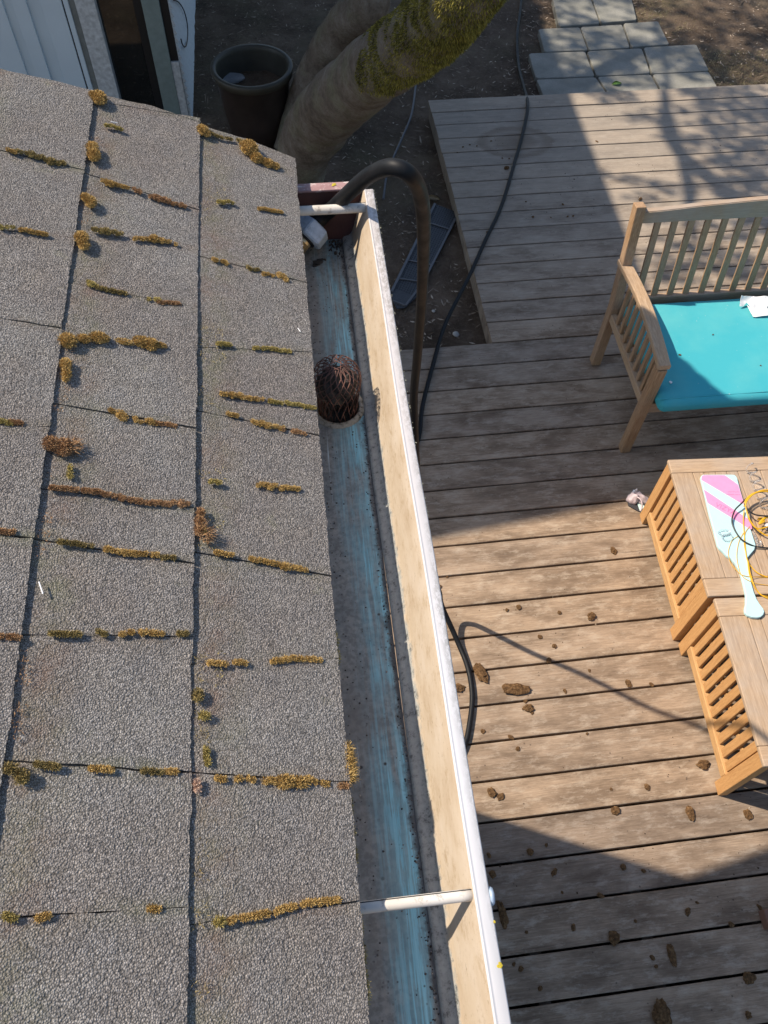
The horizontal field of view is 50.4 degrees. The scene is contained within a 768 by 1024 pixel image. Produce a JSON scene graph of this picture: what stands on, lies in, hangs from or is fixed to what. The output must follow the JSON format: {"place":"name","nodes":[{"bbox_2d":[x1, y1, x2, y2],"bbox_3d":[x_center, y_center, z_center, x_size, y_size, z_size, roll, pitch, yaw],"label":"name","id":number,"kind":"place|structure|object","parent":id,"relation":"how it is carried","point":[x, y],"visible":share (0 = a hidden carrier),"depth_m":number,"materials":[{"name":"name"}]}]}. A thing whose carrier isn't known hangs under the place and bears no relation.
{"place":"outdoors","nodes":[
{"label":"outdoors","id":0,"kind":"place"},
{"bbox_2d":[0,68,510,1023],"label":"house","id":1,"kind":"structure","parent":0,"point":[94,862],"depth_m":0.77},
{"bbox_2d":[1,761,31,785],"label":"moss clump","id":2,"kind":"object","parent":1,"relation":"on","point":[19,777],"visible":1,"depth_m":0.61,"materials":[{"name":"plant"}]},
{"bbox_2d":[41,434,85,456],"bbox_3d":[-0.304,-0.062,0.775,0.039,0.026,0.029,-5,58,-5],"label":"moss clump","id":3,"kind":"object","parent":1,"relation":"on","point":[65,448],"visible":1,"depth_m":0.77,"materials":[{"name":"brown plant"}]},
{"bbox_2d":[59,356,72,381],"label":"moss clump","id":4,"kind":"object","parent":1,"relation":"on","point":[66,371],"visible":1,"depth_m":0.82,"materials":[{"name":"plant"}]},
{"bbox_2d":[73,230,91,249],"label":"moss clump","id":5,"kind":"object","parent":1,"relation":"on","point":[81,240],"visible":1,"depth_m":0.92,"materials":[{"name":"plant"}]},
{"bbox_2d":[57,331,110,347],"bbox_3d":[-0.313,-0.182,0.851,0.053,0.026,0.023,-31,64,-19],"label":"moss clump","id":6,"kind":"object","parent":1,"relation":"on","point":[69,341],"visible":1,"depth_m":0.85,"materials":[{"name":"plant"}]},
{"bbox_2d":[79,192,97,207],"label":"moss clump","id":7,"kind":"object","parent":1,"relation":"on","point":[89,201],"visible":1,"depth_m":0.96,"materials":[{"name":"yellow plant"}]},
{"bbox_2d":[86,140,101,161],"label":"moss clump","id":8,"kind":"object","parent":1,"relation":"on","point":[92,148],"visible":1,"depth_m":1.01,"materials":[{"name":"yellow plant"}]},
{"bbox_2d":[88,89,107,105],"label":"moss clump","id":9,"kind":"object","parent":1,"relation":"on","point":[98,97],"visible":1,"depth_m":1.07,"materials":[{"name":"yellow plant"}]},
{"bbox_2d":[15,130,259,999],"bbox_3d":[-0.260,-0.103,0.827,0.274,0.116,1.051,-5,58,-5],"label":"moss","id":10,"kind":"object","parent":1,"relation":"on","point":[41,764],"visible":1,"depth_m":0.73,"materials":[{"name":"brown plant"}]},
{"bbox_2d":[114,335,167,350],"bbox_3d":[-0.262,-0.183,0.881,0.054,0.024,0.022,-5,58,-5],"label":"moss clump","id":11,"kind":"object","parent":1,"relation":"on","point":[149,343],"visible":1,"depth_m":0.88,"materials":[{"name":"plant"}]},
{"bbox_2d":[5,147,341,925],"bbox_3d":[-0.240,-0.065,0.812,0.326,0.137,0.871,-5,58,-5],"label":"moss","id":12,"kind":"object","parent":1,"relation":"on","point":[155,909],"visible":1,"depth_m":0.75,"materials":[{"name":"brown plant"}]},
{"bbox_2d":[0,138,350,789],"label":"moss","id":13,"kind":"object","parent":1,"relation":"on","point":[180,503],"visible":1,"depth_m":0.77,"materials":[{"name":"plant"}]},
{"bbox_2d":[0,123,371,1005],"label":"moss","id":14,"kind":"object","parent":1,"relation":"on","point":[14,917],"visible":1,"depth_m":0.89,"materials":[{"name":"brown plant"}]},
{"bbox_2d":[190,777,201,793],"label":"moss clump","id":15,"kind":"object","parent":1,"relation":"on","point":[197,786],"visible":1,"depth_m":0.66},
{"bbox_2d":[191,686,204,703],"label":"moss clump","id":16,"kind":"object","parent":1,"relation":"on","point":[197,695],"visible":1,"depth_m":0.70,"materials":[{"name":"green plant"}]},
{"bbox_2d":[196,123,211,136],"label":"moss clump","id":17,"kind":"object","parent":1,"relation":"on","point":[203,129],"visible":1,"depth_m":1.12,"materials":[{"name":"plant"}]},
{"bbox_2d":[197,710,211,721],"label":"moss clump","id":18,"kind":"object","parent":1,"relation":"on","point":[205,716],"visible":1,"depth_m":0.69,"materials":[{"name":"green plant"}]},
{"bbox_2d":[193,507,217,548],"bbox_3d":[-0.172,0.013,0.789,0.027,0.025,0.047,-5,58,-5],"label":"moss clump","id":19,"kind":"object","parent":1,"relation":"on","point":[200,519],"visible":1,"depth_m":0.79,"materials":[{"name":"brown plant"}]},
{"bbox_2d":[211,914,227,928],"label":"moss clump","id":20,"kind":"object","parent":1,"relation":"on","point":[219,920],"visible":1,"depth_m":0.61,"materials":[{"name":"yellow plant"}]},
{"bbox_2d":[238,138,279,169],"bbox_3d":[-0.178,-0.502,1.147,0.065,0.033,0.034,33,62,18],"label":"moss clump","id":21,"kind":"object","parent":1,"relation":"on","point":[248,147],"visible":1,"depth_m":1.14,"materials":[{"name":"plant"}]},
{"bbox_2d":[261,773,314,790],"bbox_3d":[-0.082,0.228,0.692,0.047,0.022,0.017,-5,58,-5],"label":"moss clump","id":22,"kind":"object","parent":1,"relation":"on","point":[285,780],"visible":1,"depth_m":0.69,"materials":[{"name":"plant"}]},
{"bbox_2d":[312,258,323,266],"bbox_3d":[-0.100,-0.379,1.238,0.023,0.002,0.013,-26,62,-17],"label":"leaf fragment","id":23,"kind":"object","parent":1,"relation":"on","point":[317,262],"visible":1,"depth_m":1.24,"materials":[{"name":"brown plant"}]},
{"bbox_2d":[324,240,342,260],"bbox_3d":[-0.078,-0.403,1.253,0.032,0.009,0.042,-5,58,-5],"label":"debris","id":24,"kind":"object","parent":1,"relation":"on","point":[336,245],"visible":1,"depth_m":1.26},
{"bbox_2d":[314,354,361,422],"bbox_3d":[-0.061,-0.152,1.069,0.063,0.119,0.063,-5,58,-5],"label":"downspout strainer","id":25,"kind":"object","parent":1,"relation":"attached to","point":[335,385],"visible":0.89,"depth_m":1.03,"materials":[{"name":"metal"}]},
{"bbox_2d":[344,740,360,788],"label":"moss clump","id":26,"kind":"object","parent":1,"relation":"on","point":[351,757],"visible":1,"depth_m":0.72,"materials":[{"name":"brown plant"}]},
{"bbox_2d":[307,249,439,1022],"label":"grit","id":27,"kind":"object","parent":1,"relation":"on","point":[430,946],"visible":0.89,"depth_m":0.87,"materials":[{"name":"black gravel"}]},
{"bbox_2d":[300,0,528,747],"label":"garden hose","id":28,"kind":"object","parent":1,"relation":"attached to","point":[314,233],"visible":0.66,"depth_m":1.51,"materials":[{"name":"black rubber"}]},
{"bbox_2d":[193,0,767,1023],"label":"ground","id":29,"kind":"structure","parent":0,"point":[705,14],"depth_m":5.81,"materials":[{"name":"soil"}]},
{"bbox_2d":[0,0,195,115],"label":"garden room","id":30,"kind":"object","parent":29,"relation":"on","point":[136,51],"visible":0.23,"depth_m":5.06,"materials":[{"name":"white paint"}]},
{"bbox_2d":[0,0,27,74],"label":"door panel","id":31,"kind":"structure","parent":30,"relation":"in","point":[11,59],"depth_m":5.00,"materials":[{"name":"white paint"}]},
{"bbox_2d":[11,0,51,79],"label":"door panel","id":32,"kind":"structure","parent":30,"relation":"in","point":[21,8],"depth_m":4.96,"materials":[{"name":"white paint"}]},
{"bbox_2d":[40,0,86,88],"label":"door panel","id":33,"kind":"structure","parent":30,"relation":"in","point":[54,13],"depth_m":5.00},
{"bbox_2d":[74,0,121,98],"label":"window frame","id":34,"kind":"structure","parent":30,"relation":"in","point":[87,10],"depth_m":5.02,"materials":[{"name":"white paint"}]},
{"bbox_2d":[96,0,155,106],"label":"window pane","id":35,"kind":"structure","parent":30,"relation":"in","point":[118,17],"depth_m":5.11,"materials":[{"name":"black glass"}]},
{"bbox_2d":[141,0,180,114],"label":"window frame","id":36,"kind":"structure","parent":30,"relation":"in","point":[151,8],"depth_m":5.11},
{"bbox_2d":[173,0,187,47],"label":"wire loop","id":37,"kind":"object","parent":30,"relation":"hanging from","point":[186,22],"visible":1,"depth_m":5.39,"materials":[{"name":"black metal"}]},
{"bbox_2d":[210,44,292,149],"bbox_3d":[-0.816,-2.605,5.197,0.504,0.480,0.504,-5,58,-5],"label":"flower pot","id":38,"kind":"object","parent":29,"relation":"on","point":[254,101],"visible":0.91,"depth_m":5.10,"materials":[{"name":"plastic"}]},
{"bbox_2d":[223,73,244,83],"bbox_3d":[-0.967,-2.743,5.169,0.178,0.043,0.119,-5,58,-5],"label":"stone","id":39,"kind":"object","parent":38,"relation":"in","point":[234,78],"visible":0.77,"depth_m":5.14,"materials":[{"name":"grey stone"}]},
{"bbox_2d":[274,0,508,183],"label":"mossy tree","id":40,"kind":"object","parent":29,"relation":"on","point":[362,62],"visible":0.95,"depth_m":3.48,"materials":[{"name":"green plant"}]},
{"bbox_2d":[382,85,416,199],"bbox_3d":[0.144,-2.633,5.499,0.071,0.030,1.669,9,58,4],"label":"thin cable","id":41,"kind":"object","parent":29,"relation":"on","point":[398,146],"visible":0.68,"depth_m":5.41,"materials":[{"name":"black rubber"}]},
{"bbox_2d":[390,203,455,308],"bbox_3d":[0.237,-1.507,4.788,0.175,0.016,0.942,17,59,9],"label":"skateboard","id":42,"kind":"object","parent":29,"relation":"on","point":[403,291],"visible":0.61,"depth_m":4.77,"materials":[{"name":"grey plastic"}]},
{"bbox_2d":[429,195,440,199],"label":"leaf","id":43,"kind":"object","parent":29,"relation":"on","point":[432,197],"visible":0.71,"depth_m":5.07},
{"bbox_2d":[192,0,767,348],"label":"ground litter","id":44,"kind":"object","parent":29,"relation":"on","point":[432,320],"visible":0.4,"depth_m":5.83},
{"bbox_2d":[528,52,593,81],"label":"paving slab","id":45,"kind":"structure","parent":29,"relation":"on","point":[561,65],"depth_m":5.89,"materials":[{"name":"concrete"}]},
{"bbox_2d":[537,28,586,53],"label":"paving slab","id":46,"kind":"structure","parent":29,"relation":"on","point":[552,40],"depth_m":6.07,"materials":[{"name":"concrete"}]},
{"bbox_2d":[536,77,604,94],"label":"paving slab","id":47,"kind":"structure","parent":29,"relation":"on","point":[566,86],"depth_m":5.75,"materials":[{"name":"concrete"}]},
{"bbox_2d":[551,0,598,28],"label":"paving slab","id":48,"kind":"structure","parent":29,"relation":"on","point":[580,14],"depth_m":6.28,"materials":[{"name":"concrete"}]},
{"bbox_2d":[383,84,767,1023],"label":"deck","id":49,"kind":"structure","parent":29,"relation":"on","point":[517,516],"depth_m":3.60,"materials":[{"name":"brown wood"}]},
{"bbox_2d":[456,683,465,691],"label":"moss clod","id":50,"kind":"object","parent":49,"relation":"on","point":[459,687],"visible":0.67,"depth_m":3.27,"materials":[{"name":"brown plant"}]},
{"bbox_2d":[473,663,488,682],"bbox_3d":[0.392,0.652,3.303,0.046,0.026,0.099,-16,60,-12],"label":"moss clod","id":51,"kind":"object","parent":49,"relation":"on","point":[480,671],"visible":1,"depth_m":3.29,"materials":[{"name":"brown plant"}]},
{"bbox_2d":[487,787,496,797],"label":"moss clod","id":52,"kind":"object","parent":49,"relation":"on","point":[492,792],"visible":1,"depth_m":3.05,"materials":[{"name":"brown plant"}]},
{"bbox_2d":[489,870,495,878],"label":"moss clod","id":53,"kind":"object","parent":49,"relation":"on","point":[492,873],"visible":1,"depth_m":2.90,"materials":[{"name":"brown plant"}]},
{"bbox_2d":[497,793,503,800],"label":"moss clod","id":54,"kind":"object","parent":49,"relation":"on","point":[500,796],"visible":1,"depth_m":3.04,"materials":[{"name":"brown plant"}]},
{"bbox_2d":[496,900,508,928],"bbox_3d":[0.414,1.398,2.836,0.031,0.017,0.094,-7,58,-6],"label":"moss clod","id":55,"kind":"object","parent":49,"relation":"on","point":[504,919],"visible":1,"depth_m":2.83,"materials":[{"name":"brown plant"}]},
{"bbox_2d":[502,683,530,694],"bbox_3d":[0.533,0.707,3.271,0.119,0.029,0.053,-5,58,-5],"label":"moss clod","id":56,"kind":"object","parent":49,"relation":"on","point":[516,688],"visible":1,"depth_m":3.26,"materials":[{"name":"brown plant"}]},
{"bbox_2d":[523,704,533,711],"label":"moss clod","id":57,"kind":"object","parent":49,"relation":"on","point":[528,707],"visible":1,"depth_m":3.23,"materials":[{"name":"brown plant"}]},
{"bbox_2d":[526,848,533,855],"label":"moss clod","id":58,"kind":"object","parent":49,"relation":"on","point":[530,851],"visible":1,"depth_m":2.95,"materials":[{"name":"brown plant"}]},
{"bbox_2d":[551,868,557,876],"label":"moss clod","id":59,"kind":"object","parent":49,"relation":"on","point":[553,872],"visible":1,"depth_m":2.91,"materials":[{"name":"brown plant"}]},
{"bbox_2d":[571,923,575,930],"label":"moss clod","id":60,"kind":"object","parent":49,"relation":"on","point":[573,927],"visible":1,"depth_m":2.82,"materials":[{"name":"brown plant"}]},
{"bbox_2d":[587,612,595,619],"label":"moss clod","id":61,"kind":"object","parent":49,"relation":"on","point":[591,615],"visible":1,"depth_m":3.45,"materials":[{"name":"brown plant"}]},
{"bbox_2d":[597,892,604,898],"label":"moss clod","id":62,"kind":"object","parent":49,"relation":"on","point":[600,895],"visible":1,"depth_m":2.88,"materials":[{"name":"brown plant"}]},
{"bbox_2d":[610,547,616,554],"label":"moss clod","id":63,"kind":"object","parent":49,"relation":"on","point":[613,550],"visible":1,"depth_m":3.63,"materials":[{"name":"brown plant"}]},
{"bbox_2d":[609,931,619,945],"bbox_3d":[0.791,1.465,2.804,0.043,0.020,0.049,-5,58,-5],"label":"moss clod","id":64,"kind":"object","parent":49,"relation":"on","point":[614,938],"visible":1,"depth_m":2.80,"materials":[{"name":"brown plant"}]},
{"bbox_2d":[611,806,619,814],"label":"moss clod","id":65,"kind":"object","parent":49,"relation":"on","point":[615,810],"visible":1,"depth_m":3.03,"materials":[{"name":"brown plant"}]},
{"bbox_2d":[620,864,625,870],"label":"moss clod","id":66,"kind":"object","parent":49,"relation":"on","point":[623,867],"visible":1,"depth_m":2.93,"materials":[{"name":"brown plant"}]},
{"bbox_2d":[625,679,631,687],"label":"moss clod","id":67,"kind":"object","parent":49,"relation":"on","point":[628,683],"visible":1,"depth_m":3.30,"materials":[{"name":"brown plant"}]},
{"bbox_2d":[644,784,649,790],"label":"moss clod","id":68,"kind":"object","parent":49,"relation":"on","point":[646,786],"visible":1,"depth_m":3.08,"materials":[{"name":"brown plant"}]},
{"bbox_2d":[652,998,671,1023],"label":"moss clod","id":69,"kind":"object","parent":49,"relation":"on","point":[661,1013],"visible":1,"depth_m":2.68,"materials":[{"name":"brown plant"}]},
{"bbox_2d":[666,944,676,966],"bbox_3d":[0.982,1.511,2.783,0.028,0.012,0.073,-5,58,-5],"label":"moss clod","id":70,"kind":"object","parent":49,"relation":"on","point":[671,954],"visible":1,"depth_m":2.78,"materials":[{"name":"brown plant"}]},
{"bbox_2d":[590,196,767,452],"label":"garden bench","id":71,"kind":"object","parent":49,"relation":"on","point":[646,388],"visible":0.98,"depth_m":3.69,"materials":[{"name":"brown wood"}]},
{"bbox_2d":[623,299,767,411],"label":"seat cushion","id":72,"kind":"object","parent":71,"relation":"on","point":[721,367],"visible":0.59,"depth_m":3.67,"materials":[{"name":"teal fabric"}]},
{"bbox_2d":[740,295,767,316],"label":"plastic wrapper","id":73,"kind":"object","parent":72,"relation":"on","point":[758,305],"visible":1,"depth_m":3.81,"materials":[{"name":"white plastic"}]},
{"bbox_2d":[685,907,690,916],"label":"moss clod","id":74,"kind":"object","parent":49,"relation":"on","point":[687,911],"visible":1,"depth_m":2.85,"materials":[{"name":"brown plant"}]},
{"bbox_2d":[685,805,695,820],"bbox_3d":[1.138,1.120,3.032,0.033,0.019,0.059,-5,58,-5],"label":"moss clod","id":75,"kind":"object","parent":49,"relation":"on","point":[689,810],"visible":1,"depth_m":3.03,"materials":[{"name":"brown plant"}]},
{"bbox_2d":[696,760,709,769],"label":"moss clod","id":76,"kind":"object","parent":49,"relation":"on","point":[703,764],"visible":1,"depth_m":3.12,"materials":[{"name":"brown plant"}]},
{"bbox_2d":[640,457,767,640],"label":"slatted table","id":77,"kind":"object","parent":49,"relation":"on","point":[717,572],"visible":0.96,"depth_m":3.31,"materials":[{"name":"brown wood"}]},
{"bbox_2d":[700,475,763,618],"bbox_3d":[1.367,0.119,3.167,0.157,0.013,0.639,0,58,-1],"label":"beach bat","id":78,"kind":"object","parent":77,"relation":"on","point":[723,497],"visible":1,"depth_m":3.21,"materials":[{"name":"white paint"}]},
{"bbox_2d":[718,529,732,540],"bbox_3d":[1.329,0.090,3.172,0.048,0.006,0.056,-19,60,-13],"label":"clear clip","id":79,"kind":"object","parent":78,"relation":"on","point":[727,534],"visible":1,"depth_m":3.17,"materials":[{"name":"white plastic"}]},
{"bbox_2d":[728,489,767,598],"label":"yellow cord","id":80,"kind":"object","parent":77,"relation":"on","point":[762,520],"visible":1,"depth_m":3.18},
{"bbox_2d":[731,492,767,548],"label":"black cord","id":81,"kind":"object","parent":77,"relation":"on","point":[751,513],"visible":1,"depth_m":3.20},
{"bbox_2d":[745,462,767,508],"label":"spiral cord","id":82,"kind":"object","parent":77,"relation":"on","point":[755,482],"visible":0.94,"depth_m":3.29,"materials":[{"name":"white plastic"}]},
{"bbox_2d":[751,530,761,545],"bbox_3d":[1.452,0.101,3.173,0.026,0.026,0.065,-13,59,-9],"label":"clear tube","id":83,"kind":"object","parent":77,"relation":"on","point":[756,539],"visible":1,"depth_m":3.17,"materials":[{"name":"white plastic"}]},
{"bbox_2d":[678,597,767,795],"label":"slatted table","id":84,"kind":"object","parent":49,"relation":"on","point":[743,637],"visible":0.99,"depth_m":2.98,"materials":[{"name":"brown wood"}]},
{"bbox_2d":[743,809,752,819],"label":"moss clod","id":85,"kind":"object","parent":49,"relation":"on","point":[748,814],"visible":1,"depth_m":3.03,"materials":[{"name":"brown plant"}]},
{"bbox_2d":[745,1011,751,1018],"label":"moss clod","id":86,"kind":"object","parent":49,"relation":"on","point":[748,1014],"visible":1,"depth_m":2.69,"materials":[{"name":"brown plant"}]},
{"bbox_2d":[743,972,756,984],"bbox_3d":[1.234,1.569,2.751,0.048,0.018,0.038,-5,58,-5],"label":"moss clod","id":87,"kind":"object","parent":49,"relation":"on","point":[749,978],"visible":1,"depth_m":2.75,"materials":[{"name":"brown plant"}]},
{"bbox_2d":[758,909,767,929],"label":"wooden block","id":88,"kind":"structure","parent":49,"relation":"on","point":[763,914],"depth_m":2.82,"materials":[{"name":"brown wood"}]},
{"bbox_2d":[580,25,628,51],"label":"paving slab","id":89,"kind":"structure","parent":29,"relation":"on","point":[607,37],"depth_m":6.10,"materials":[{"name":"concrete"}]},
{"bbox_2d":[591,0,635,25],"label":"paving slab","id":90,"kind":"structure","parent":29,"relation":"on","point":[615,12],"depth_m":6.31,"materials":[{"name":"concrete"}]},
{"bbox_2d":[587,48,649,79],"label":"paving slab","id":91,"kind":"structure","parent":29,"relation":"on","point":[620,62],"depth_m":5.92,"materials":[{"name":"concrete"}]},
{"bbox_2d":[597,75,657,91],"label":"paving slab","id":92,"kind":"structure","parent":29,"relation":"on","point":[636,82],"depth_m":5.79,"materials":[{"name":"concrete"}]},
{"bbox_2d":[623,21,668,50],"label":"paving slab","id":93,"kind":"structure","parent":29,"relation":"on","point":[642,35],"depth_m":6.14,"materials":[{"name":"concrete"}]},
{"bbox_2d":[643,45,707,76],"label":"paving slab","id":94,"kind":"structure","parent":29,"relation":"on","point":[674,59],"depth_m":5.96,"materials":[{"name":"concrete"}]},
{"bbox_2d":[652,72,715,88],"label":"paving slab","id":95,"kind":"structure","parent":29,"relation":"on","point":[683,80],"depth_m":5.82,"materials":[{"name":"concrete"}]},
{"bbox_2d":[458,104,767,901],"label":"crumbs","id":96,"kind":"object","parent":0,"point":[606,463],"visible":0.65,"depth_m":3.67,"materials":[{"name":"brown plant"}]},
{"bbox_2d":[626,489,647,512],"bbox_3d":[1.194,-0.049,3.749,0.154,0.053,0.096,32,62,17],"label":"slipper","id":97,"kind":"object","parent":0,"point":[636,500],"visible":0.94,"depth_m":3.75,"materials":[{"name":"pink fabric"}]},
{"bbox_2d":[633,0,767,85],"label":"dry grass","id":98,"kind":"structure","parent":0,"point":[715,51],"depth_m":6.05,"materials":[{"name":"brown plant"}]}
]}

